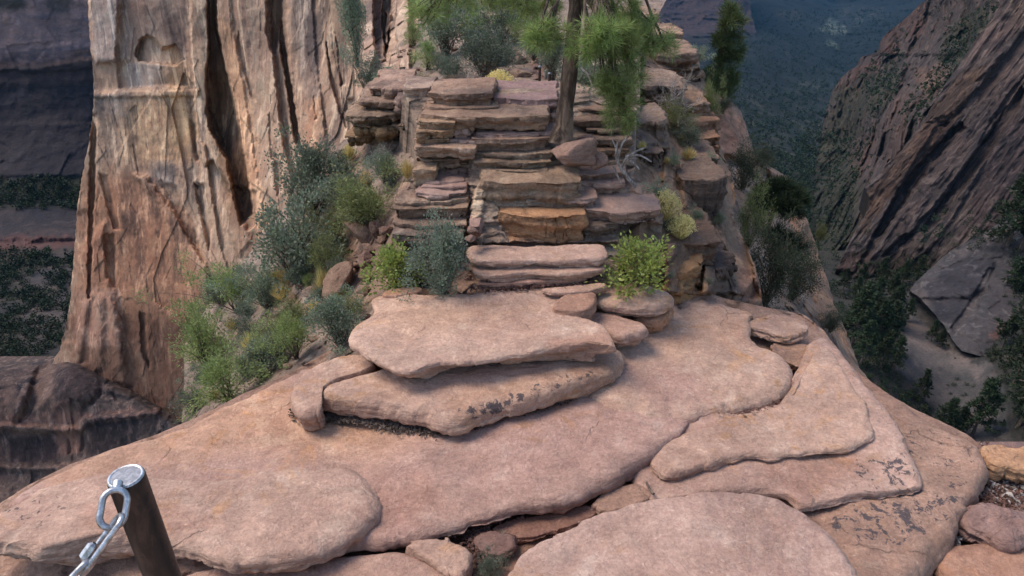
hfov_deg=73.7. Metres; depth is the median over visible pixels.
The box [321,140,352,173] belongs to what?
shrub
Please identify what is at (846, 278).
pine tree
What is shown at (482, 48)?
shrub
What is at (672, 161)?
plant
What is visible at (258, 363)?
shrub
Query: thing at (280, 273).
plant
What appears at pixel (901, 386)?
scrub
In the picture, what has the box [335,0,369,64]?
shrub
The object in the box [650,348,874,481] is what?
rock slab
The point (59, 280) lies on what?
forest
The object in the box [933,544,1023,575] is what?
rock slab
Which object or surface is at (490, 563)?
plant
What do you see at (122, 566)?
bedrock
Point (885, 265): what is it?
pine tree
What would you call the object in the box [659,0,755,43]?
cliff
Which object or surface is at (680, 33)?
rock slab
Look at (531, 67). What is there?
hillside
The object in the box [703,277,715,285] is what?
plant
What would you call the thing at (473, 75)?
dead shrub
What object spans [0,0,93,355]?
cliff
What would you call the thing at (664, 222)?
plant
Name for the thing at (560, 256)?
rock step
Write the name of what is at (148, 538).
steel post
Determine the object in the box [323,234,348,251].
plant
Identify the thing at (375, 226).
rock
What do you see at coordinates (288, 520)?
rock slab
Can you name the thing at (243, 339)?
plant
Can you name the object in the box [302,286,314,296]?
rock
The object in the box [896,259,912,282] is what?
pine tree
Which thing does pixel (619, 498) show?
rock slab
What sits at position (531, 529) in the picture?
rock slab
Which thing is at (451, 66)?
shrub
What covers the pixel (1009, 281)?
pine tree
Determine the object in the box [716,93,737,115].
shrub
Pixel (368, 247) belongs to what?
rock
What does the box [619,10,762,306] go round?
cliff
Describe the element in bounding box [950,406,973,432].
pine tree
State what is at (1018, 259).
pine tree
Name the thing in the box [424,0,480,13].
shrub
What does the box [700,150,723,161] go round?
plant
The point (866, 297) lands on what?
pine tree
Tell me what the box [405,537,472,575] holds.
boulder
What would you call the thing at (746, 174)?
shrub
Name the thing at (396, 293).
rock slab
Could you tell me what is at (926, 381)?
pine tree
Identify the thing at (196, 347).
plant
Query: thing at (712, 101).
shrub
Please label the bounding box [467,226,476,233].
boulder
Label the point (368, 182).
plant
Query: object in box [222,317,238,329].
plant
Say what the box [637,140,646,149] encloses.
plant
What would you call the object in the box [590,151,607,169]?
boulder
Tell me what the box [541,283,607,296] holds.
rock slab
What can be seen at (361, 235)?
rock
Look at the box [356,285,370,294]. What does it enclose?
rock
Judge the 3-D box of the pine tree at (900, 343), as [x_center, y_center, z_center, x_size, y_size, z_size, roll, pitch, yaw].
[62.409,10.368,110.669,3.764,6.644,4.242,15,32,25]
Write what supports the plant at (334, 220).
on the hillside at (320, 348)
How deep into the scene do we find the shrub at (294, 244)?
7.90 m
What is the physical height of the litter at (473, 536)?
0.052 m
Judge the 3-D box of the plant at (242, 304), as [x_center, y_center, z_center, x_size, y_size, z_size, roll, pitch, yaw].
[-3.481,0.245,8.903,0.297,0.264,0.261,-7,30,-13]
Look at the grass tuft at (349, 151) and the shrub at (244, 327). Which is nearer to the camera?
the shrub at (244, 327)
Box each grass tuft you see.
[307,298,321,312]
[314,266,325,286]
[340,142,356,159]
[400,157,413,178]
[681,147,696,159]
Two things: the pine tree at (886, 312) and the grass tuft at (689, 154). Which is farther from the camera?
the pine tree at (886, 312)
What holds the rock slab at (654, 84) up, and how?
on the rock outcrop at (701, 181)
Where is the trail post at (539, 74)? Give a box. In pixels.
[538,66,540,80]
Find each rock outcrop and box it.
[344,68,416,146]
[392,76,663,312]
[636,70,737,304]
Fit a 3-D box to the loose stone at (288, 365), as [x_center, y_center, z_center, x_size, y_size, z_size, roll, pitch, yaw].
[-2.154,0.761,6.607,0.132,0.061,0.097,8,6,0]
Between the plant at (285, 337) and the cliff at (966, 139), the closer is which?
the plant at (285, 337)
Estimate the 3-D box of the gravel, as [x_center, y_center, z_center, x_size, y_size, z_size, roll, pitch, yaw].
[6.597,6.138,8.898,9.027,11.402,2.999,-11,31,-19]
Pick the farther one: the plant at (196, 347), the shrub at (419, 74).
the shrub at (419, 74)
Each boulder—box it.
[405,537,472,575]
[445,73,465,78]
[465,235,475,241]
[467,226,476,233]
[471,531,516,559]
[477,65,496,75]
[509,68,533,77]
[551,138,596,166]
[577,134,598,144]
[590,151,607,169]
[596,284,673,316]
[957,502,1023,553]
[979,445,1023,483]
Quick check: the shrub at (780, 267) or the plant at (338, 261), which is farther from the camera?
the shrub at (780, 267)
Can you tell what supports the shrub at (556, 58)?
on the hillside at (531, 67)
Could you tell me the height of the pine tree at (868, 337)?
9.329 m
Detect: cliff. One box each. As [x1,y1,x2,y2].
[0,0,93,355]
[0,356,181,502]
[53,0,353,420]
[345,0,419,101]
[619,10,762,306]
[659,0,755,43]
[704,81,869,380]
[811,0,1002,250]
[835,0,1023,278]
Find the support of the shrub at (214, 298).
on the hillside at (320, 348)
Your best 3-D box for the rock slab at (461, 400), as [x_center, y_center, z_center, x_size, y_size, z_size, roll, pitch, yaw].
[-0.261,0.824,5.788,2.580,0.310,0.957,-13,32,-22]
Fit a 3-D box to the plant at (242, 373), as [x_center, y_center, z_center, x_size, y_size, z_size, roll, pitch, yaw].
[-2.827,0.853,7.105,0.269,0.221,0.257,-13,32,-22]
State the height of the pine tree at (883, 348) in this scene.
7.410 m
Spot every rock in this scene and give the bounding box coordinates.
[286,293,296,303]
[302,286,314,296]
[322,261,353,300]
[343,221,372,243]
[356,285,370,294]
[356,313,370,319]
[357,251,373,269]
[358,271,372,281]
[362,243,375,253]
[369,220,381,238]
[375,246,387,257]
[376,234,386,244]
[379,226,393,235]
[477,231,508,244]
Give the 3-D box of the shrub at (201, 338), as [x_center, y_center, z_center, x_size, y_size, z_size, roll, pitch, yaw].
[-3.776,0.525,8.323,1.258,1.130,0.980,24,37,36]
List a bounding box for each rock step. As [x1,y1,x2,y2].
[466,244,608,268]
[473,265,605,282]
[478,278,586,289]
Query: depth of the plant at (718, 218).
8.45 m
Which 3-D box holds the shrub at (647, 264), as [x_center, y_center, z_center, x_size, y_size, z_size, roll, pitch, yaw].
[1.101,-0.208,6.327,0.775,0.575,0.814,8,30,15]
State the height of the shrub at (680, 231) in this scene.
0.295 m
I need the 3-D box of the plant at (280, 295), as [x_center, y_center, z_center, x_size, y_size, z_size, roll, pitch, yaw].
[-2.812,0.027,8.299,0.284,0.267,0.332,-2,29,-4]
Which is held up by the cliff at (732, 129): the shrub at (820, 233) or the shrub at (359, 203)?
the shrub at (820, 233)
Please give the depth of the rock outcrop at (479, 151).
6.98 m
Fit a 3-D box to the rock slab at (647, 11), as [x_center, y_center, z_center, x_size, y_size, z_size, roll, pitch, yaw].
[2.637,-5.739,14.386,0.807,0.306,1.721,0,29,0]
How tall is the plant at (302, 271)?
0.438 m
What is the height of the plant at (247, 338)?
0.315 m
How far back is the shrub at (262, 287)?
8.38 m
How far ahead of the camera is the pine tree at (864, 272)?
156.68 m
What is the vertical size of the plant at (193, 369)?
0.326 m
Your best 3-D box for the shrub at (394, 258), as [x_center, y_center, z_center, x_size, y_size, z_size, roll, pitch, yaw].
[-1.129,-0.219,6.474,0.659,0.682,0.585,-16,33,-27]
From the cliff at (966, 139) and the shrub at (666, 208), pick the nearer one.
the shrub at (666, 208)
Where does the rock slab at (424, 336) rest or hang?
on the rock slab at (461, 400)
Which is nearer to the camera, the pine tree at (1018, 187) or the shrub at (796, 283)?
the shrub at (796, 283)
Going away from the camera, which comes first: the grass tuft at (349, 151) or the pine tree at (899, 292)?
the grass tuft at (349, 151)
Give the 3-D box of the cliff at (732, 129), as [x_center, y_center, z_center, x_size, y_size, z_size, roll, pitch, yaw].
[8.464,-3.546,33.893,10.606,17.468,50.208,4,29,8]
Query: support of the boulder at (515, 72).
on the rock outcrop at (479, 151)
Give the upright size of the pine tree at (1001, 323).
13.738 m
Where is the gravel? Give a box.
[960,442,1023,545]
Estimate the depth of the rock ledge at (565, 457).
5.16 m
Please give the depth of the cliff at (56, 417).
76.66 m
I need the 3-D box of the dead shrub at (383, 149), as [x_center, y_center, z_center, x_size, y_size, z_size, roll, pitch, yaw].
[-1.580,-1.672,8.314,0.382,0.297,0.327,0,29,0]
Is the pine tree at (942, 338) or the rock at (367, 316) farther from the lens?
the pine tree at (942, 338)
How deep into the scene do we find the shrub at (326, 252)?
7.66 m
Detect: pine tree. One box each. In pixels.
[399,0,683,144]
[702,0,753,102]
[746,172,816,260]
[834,268,853,290]
[840,279,880,345]
[847,276,863,305]
[852,319,880,366]
[854,263,869,283]
[861,295,886,343]
[862,299,900,345]
[871,256,894,280]
[871,330,897,368]
[876,275,888,297]
[883,335,908,369]
[885,272,902,295]
[885,299,906,341]
[888,284,910,324]
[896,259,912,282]
[903,298,916,317]
[910,368,933,397]
[914,254,927,274]
[926,320,939,340]
[932,397,964,430]
[934,328,948,348]
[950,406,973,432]
[955,376,1007,437]
[976,170,1023,246]
[991,297,1023,339]
[995,314,1019,347]
[997,334,1023,382]
[1000,194,1023,251]
[1000,261,1023,296]
[1001,360,1023,421]
[1003,319,1023,354]
[1006,254,1023,283]
[1006,368,1023,428]
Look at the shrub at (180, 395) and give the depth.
7.10 m
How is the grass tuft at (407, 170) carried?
on the hillside at (320, 348)
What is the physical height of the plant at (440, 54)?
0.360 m
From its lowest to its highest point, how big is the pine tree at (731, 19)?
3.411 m
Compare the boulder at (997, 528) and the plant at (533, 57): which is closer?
the boulder at (997, 528)
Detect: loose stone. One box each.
[283,363,293,369]
[309,336,318,342]
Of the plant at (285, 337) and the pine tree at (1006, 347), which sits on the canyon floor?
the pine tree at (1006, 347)
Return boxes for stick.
[645,481,654,494]
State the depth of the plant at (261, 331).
7.39 m
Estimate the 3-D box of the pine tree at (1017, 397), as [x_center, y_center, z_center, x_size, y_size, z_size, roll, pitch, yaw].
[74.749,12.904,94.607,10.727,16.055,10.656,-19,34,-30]
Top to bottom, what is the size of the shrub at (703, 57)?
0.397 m
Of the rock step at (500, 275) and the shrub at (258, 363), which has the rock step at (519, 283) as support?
the rock step at (500, 275)
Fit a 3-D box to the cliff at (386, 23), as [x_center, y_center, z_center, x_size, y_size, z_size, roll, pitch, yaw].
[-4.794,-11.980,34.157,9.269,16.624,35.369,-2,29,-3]
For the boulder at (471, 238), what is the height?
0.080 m
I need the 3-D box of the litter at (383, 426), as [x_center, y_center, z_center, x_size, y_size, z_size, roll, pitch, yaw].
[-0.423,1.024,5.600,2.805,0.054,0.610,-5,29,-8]
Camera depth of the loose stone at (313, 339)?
6.83 m
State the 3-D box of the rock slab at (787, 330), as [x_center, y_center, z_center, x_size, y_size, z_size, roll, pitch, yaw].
[2.639,0.402,6.823,0.585,0.129,0.476,19,34,30]
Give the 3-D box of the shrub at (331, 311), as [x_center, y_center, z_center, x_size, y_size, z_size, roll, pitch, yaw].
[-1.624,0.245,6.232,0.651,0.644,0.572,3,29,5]
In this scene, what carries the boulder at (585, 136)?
on the rock outcrop at (479, 151)
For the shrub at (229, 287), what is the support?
on the hillside at (320, 348)
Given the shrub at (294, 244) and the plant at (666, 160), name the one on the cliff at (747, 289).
the plant at (666, 160)
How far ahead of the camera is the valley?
2284.32 m
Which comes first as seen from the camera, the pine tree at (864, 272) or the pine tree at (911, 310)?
the pine tree at (911, 310)
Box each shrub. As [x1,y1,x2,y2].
[131,244,254,315]
[164,294,239,374]
[165,380,206,425]
[176,335,270,421]
[178,314,213,343]
[196,271,229,309]
[197,301,267,341]
[202,259,278,309]
[220,327,293,387]
[222,304,320,383]
[230,259,266,287]
[244,174,358,296]
[251,304,290,338]
[259,120,348,218]
[273,286,309,326]
[296,283,367,355]
[304,225,353,277]
[309,150,367,208]
[312,127,333,151]
[319,143,409,234]
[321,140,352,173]
[329,286,370,322]
[331,40,381,89]
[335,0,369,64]
[352,144,400,186]
[359,234,427,296]
[368,140,398,159]
[371,60,404,79]
[393,199,474,301]
[400,19,424,45]
[406,31,443,70]
[416,0,492,57]
[417,70,428,76]
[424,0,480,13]
[434,46,476,78]
[450,8,530,76]
[452,0,520,45]
[458,4,519,46]
[462,63,482,78]
[477,0,537,17]
[485,69,515,80]
[503,1,542,44]
[510,51,527,64]
[535,13,564,79]
[553,54,647,97]
[556,58,598,82]
[585,230,674,306]
[639,177,685,206]
[652,65,709,124]
[656,187,682,220]
[658,93,700,130]
[665,213,695,239]
[667,117,705,148]
[685,202,705,220]
[689,43,716,65]
[703,57,727,115]
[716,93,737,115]
[728,131,772,192]
[734,167,777,249]
[746,205,808,309]
[747,141,778,166]
[771,230,837,304]
[815,215,827,241]
[815,303,844,333]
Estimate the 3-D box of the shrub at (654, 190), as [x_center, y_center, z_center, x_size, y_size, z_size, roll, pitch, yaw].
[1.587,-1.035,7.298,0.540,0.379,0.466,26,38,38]
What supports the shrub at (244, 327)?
on the hillside at (320, 348)
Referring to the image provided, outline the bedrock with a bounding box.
[0,288,980,575]
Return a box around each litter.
[288,398,576,440]
[369,495,600,575]
[462,273,607,293]
[730,386,792,415]
[955,443,1023,545]
[977,438,1023,510]
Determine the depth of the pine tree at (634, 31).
6.33 m
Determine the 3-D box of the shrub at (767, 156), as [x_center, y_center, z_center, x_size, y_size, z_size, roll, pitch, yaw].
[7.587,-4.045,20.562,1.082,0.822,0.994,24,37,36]
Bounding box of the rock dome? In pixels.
[909,214,1023,356]
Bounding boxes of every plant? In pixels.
[176,362,212,387]
[187,331,218,362]
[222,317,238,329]
[232,369,250,380]
[234,299,255,316]
[237,331,253,351]
[239,331,252,350]
[245,316,269,351]
[253,332,288,368]
[262,281,287,301]
[263,310,299,358]
[270,266,288,283]
[270,282,290,300]
[275,262,289,282]
[282,252,311,284]
[294,198,329,241]
[301,268,317,288]
[307,285,322,299]
[318,196,353,247]
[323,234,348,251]
[324,254,348,269]
[359,169,372,184]
[420,48,453,68]
[476,530,513,575]
[500,43,516,60]
[504,27,522,44]
[517,40,543,61]
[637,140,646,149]
[662,147,682,166]
[663,157,670,163]
[663,217,677,231]
[664,272,674,278]
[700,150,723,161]
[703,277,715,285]
[713,211,726,224]
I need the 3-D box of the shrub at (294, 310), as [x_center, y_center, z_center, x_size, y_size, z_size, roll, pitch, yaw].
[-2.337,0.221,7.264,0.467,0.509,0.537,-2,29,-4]
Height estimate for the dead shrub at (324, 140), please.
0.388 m
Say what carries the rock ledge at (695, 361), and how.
on the rock ledge at (881, 465)
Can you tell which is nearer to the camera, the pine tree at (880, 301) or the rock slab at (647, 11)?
the rock slab at (647, 11)
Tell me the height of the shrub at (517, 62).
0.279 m
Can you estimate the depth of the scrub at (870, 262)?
166.88 m
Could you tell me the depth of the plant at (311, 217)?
8.63 m
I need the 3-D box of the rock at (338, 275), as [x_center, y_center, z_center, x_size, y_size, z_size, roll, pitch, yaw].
[-1.849,-0.064,7.285,0.360,0.447,0.448,0,29,0]
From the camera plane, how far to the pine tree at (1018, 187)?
135.86 m
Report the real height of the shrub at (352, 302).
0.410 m
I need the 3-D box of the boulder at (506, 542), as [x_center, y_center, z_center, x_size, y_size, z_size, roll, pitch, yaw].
[-0.124,1.793,4.684,0.321,0.157,0.238,0,29,0]
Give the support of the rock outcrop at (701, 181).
on the cliff at (747, 289)
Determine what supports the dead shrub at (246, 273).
on the hillside at (320, 348)
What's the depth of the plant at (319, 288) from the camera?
7.40 m
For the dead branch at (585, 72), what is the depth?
6.63 m
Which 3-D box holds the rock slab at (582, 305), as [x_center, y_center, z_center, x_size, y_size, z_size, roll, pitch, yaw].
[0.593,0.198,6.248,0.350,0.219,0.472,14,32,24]
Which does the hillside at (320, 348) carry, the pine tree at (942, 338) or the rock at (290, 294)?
the rock at (290, 294)
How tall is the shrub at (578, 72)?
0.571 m
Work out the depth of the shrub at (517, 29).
10.90 m
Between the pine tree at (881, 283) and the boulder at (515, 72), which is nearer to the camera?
the boulder at (515, 72)
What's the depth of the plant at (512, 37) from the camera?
11.26 m
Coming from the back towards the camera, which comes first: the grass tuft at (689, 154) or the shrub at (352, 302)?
the grass tuft at (689, 154)
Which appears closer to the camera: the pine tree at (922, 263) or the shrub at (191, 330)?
the shrub at (191, 330)
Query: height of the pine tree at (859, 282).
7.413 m
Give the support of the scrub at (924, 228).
on the canyon floor
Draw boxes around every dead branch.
[580,67,592,87]
[612,127,651,187]
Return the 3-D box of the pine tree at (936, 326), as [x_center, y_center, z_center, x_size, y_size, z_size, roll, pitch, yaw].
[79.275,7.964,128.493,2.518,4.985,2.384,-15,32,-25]
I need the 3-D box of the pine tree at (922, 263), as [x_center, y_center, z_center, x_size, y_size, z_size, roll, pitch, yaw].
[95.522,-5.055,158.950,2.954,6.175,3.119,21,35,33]
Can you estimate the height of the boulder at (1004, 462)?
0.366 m
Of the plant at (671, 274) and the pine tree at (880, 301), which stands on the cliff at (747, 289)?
the plant at (671, 274)
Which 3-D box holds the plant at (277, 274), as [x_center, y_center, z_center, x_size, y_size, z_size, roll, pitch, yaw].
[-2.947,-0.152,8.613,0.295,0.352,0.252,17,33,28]
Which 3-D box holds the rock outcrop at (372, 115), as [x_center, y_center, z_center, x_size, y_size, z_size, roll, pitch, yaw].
[-1.527,-2.209,9.013,1.221,1.104,2.175,0,29,0]
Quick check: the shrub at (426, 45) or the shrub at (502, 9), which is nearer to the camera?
the shrub at (426, 45)
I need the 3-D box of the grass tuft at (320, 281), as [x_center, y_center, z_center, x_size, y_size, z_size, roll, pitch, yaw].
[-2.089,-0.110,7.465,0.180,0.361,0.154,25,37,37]
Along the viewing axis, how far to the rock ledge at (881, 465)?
5.16 m
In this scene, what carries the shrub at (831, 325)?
on the cliff at (732, 129)
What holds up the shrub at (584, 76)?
on the hillside at (531, 67)
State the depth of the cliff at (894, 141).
422.73 m
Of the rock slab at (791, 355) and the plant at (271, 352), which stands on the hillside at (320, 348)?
the plant at (271, 352)
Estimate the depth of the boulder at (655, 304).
6.35 m
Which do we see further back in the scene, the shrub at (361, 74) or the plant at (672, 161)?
the shrub at (361, 74)
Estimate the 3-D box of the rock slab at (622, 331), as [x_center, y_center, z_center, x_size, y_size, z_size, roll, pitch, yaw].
[0.944,0.374,6.302,0.397,0.186,0.588,-22,36,-34]
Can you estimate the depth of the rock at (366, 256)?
7.18 m
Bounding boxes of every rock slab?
[0,467,381,573]
[188,552,439,575]
[290,355,375,431]
[322,350,625,435]
[348,287,615,378]
[382,287,422,297]
[492,506,596,543]
[508,492,856,575]
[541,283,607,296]
[552,292,597,320]
[591,484,651,514]
[592,312,648,346]
[623,4,659,19]
[632,307,673,332]
[640,67,687,101]
[644,39,699,70]
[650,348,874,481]
[651,21,683,39]
[682,138,719,163]
[749,315,808,344]
[770,343,806,370]
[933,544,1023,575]
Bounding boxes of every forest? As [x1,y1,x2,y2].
[0,172,82,355]
[709,8,911,250]
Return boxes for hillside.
[182,139,424,422]
[412,0,665,113]
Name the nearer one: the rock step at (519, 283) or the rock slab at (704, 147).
the rock step at (519, 283)
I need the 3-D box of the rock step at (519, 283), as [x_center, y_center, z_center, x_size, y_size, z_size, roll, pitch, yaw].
[0.201,-0.060,6.469,1.053,0.084,0.150,-3,29,-5]
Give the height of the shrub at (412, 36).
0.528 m
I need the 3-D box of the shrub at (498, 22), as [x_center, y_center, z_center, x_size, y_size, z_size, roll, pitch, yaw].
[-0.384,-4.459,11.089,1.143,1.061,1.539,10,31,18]
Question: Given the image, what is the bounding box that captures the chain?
[69,480,130,575]
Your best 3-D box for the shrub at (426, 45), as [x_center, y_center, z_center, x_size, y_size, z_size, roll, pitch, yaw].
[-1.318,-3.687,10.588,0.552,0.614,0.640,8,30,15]
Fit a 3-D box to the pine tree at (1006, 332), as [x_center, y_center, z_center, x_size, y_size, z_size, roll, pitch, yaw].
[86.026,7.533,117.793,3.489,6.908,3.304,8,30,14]
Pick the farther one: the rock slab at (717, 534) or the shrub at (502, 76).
the shrub at (502, 76)
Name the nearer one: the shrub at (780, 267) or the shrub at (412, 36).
the shrub at (780, 267)
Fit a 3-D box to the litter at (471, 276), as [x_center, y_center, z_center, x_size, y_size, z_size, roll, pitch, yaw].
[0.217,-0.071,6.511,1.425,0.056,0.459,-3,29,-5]
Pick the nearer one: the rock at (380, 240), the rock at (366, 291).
the rock at (366, 291)
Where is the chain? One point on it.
(90, 553)
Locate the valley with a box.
[689,0,924,236]
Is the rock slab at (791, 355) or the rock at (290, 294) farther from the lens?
the rock at (290, 294)
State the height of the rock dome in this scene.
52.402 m
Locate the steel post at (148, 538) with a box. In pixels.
[107,464,181,575]
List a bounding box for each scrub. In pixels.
[798,0,999,250]
[829,253,1023,437]
[852,160,1021,277]
[895,301,1008,415]
[917,208,1023,314]
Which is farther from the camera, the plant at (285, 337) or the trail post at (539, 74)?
the trail post at (539, 74)
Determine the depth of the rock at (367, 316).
6.44 m
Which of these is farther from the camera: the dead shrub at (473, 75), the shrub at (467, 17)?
the shrub at (467, 17)
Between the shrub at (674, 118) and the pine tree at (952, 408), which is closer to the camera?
the shrub at (674, 118)
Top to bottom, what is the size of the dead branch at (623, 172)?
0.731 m
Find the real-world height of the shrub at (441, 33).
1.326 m
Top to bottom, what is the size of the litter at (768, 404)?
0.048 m
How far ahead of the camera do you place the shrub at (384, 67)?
9.81 m
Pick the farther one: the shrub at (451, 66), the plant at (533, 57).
the plant at (533, 57)
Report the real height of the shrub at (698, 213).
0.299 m
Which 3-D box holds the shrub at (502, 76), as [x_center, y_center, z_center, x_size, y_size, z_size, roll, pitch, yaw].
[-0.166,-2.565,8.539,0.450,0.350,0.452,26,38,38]
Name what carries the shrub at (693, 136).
on the cliff at (747, 289)
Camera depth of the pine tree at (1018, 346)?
106.76 m
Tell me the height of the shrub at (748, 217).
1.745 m
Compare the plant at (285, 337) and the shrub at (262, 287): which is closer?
the plant at (285, 337)
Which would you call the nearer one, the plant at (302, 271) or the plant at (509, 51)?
the plant at (302, 271)
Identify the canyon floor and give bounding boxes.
[818,251,1023,441]
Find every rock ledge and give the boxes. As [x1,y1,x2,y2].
[9,368,688,554]
[589,299,792,423]
[630,338,921,511]
[775,386,988,575]
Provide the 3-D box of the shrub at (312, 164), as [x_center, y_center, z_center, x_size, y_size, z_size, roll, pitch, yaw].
[-2.670,-1.532,8.972,1.101,1.356,0.968,8,30,14]
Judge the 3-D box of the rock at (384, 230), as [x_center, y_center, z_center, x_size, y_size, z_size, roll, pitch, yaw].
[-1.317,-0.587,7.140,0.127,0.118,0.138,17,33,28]
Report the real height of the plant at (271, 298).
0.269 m
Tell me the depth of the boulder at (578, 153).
6.87 m
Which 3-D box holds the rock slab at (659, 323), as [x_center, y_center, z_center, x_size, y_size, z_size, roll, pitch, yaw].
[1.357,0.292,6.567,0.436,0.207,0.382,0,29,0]
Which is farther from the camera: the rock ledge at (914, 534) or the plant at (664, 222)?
the plant at (664, 222)
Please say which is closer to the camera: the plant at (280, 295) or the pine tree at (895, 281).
the plant at (280, 295)
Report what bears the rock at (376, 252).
on the hillside at (320, 348)
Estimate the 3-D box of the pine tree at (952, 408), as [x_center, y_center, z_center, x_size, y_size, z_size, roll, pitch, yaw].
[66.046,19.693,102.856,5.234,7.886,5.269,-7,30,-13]
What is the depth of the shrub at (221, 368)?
6.43 m
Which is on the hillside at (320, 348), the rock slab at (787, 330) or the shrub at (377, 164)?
the shrub at (377, 164)
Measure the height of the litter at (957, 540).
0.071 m
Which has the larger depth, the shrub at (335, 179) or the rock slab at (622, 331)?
the shrub at (335, 179)
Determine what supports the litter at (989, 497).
on the gravel
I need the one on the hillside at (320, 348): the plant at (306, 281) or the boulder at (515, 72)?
the plant at (306, 281)
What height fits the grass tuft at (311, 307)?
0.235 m
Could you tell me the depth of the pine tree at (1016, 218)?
133.53 m
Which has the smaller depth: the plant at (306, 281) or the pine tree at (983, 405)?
the plant at (306, 281)
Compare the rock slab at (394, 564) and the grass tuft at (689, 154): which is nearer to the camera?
the rock slab at (394, 564)
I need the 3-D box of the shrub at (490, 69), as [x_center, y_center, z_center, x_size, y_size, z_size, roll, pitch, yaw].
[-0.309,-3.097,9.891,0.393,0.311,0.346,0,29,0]
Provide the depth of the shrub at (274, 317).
7.24 m
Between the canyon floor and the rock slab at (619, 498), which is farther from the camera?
the canyon floor
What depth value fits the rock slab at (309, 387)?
5.61 m
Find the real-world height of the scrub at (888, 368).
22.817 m
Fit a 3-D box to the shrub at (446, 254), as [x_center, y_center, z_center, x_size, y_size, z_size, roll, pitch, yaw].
[-0.712,-0.361,6.210,0.741,1.000,0.575,0,29,0]
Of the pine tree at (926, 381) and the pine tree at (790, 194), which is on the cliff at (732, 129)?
the pine tree at (790, 194)
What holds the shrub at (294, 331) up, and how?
on the hillside at (320, 348)
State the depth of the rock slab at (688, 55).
11.53 m
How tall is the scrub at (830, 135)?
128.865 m
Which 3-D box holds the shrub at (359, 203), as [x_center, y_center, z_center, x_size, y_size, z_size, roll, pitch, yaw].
[-1.550,-1.109,7.460,1.094,1.014,0.953,0,29,0]
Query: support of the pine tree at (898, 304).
on the canyon floor
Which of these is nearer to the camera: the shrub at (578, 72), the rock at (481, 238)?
the rock at (481, 238)
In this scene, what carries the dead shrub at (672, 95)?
on the cliff at (747, 289)
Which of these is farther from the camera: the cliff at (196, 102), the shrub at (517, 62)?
the cliff at (196, 102)
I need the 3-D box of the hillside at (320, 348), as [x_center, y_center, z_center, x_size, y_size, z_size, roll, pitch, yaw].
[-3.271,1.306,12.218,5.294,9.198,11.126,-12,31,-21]

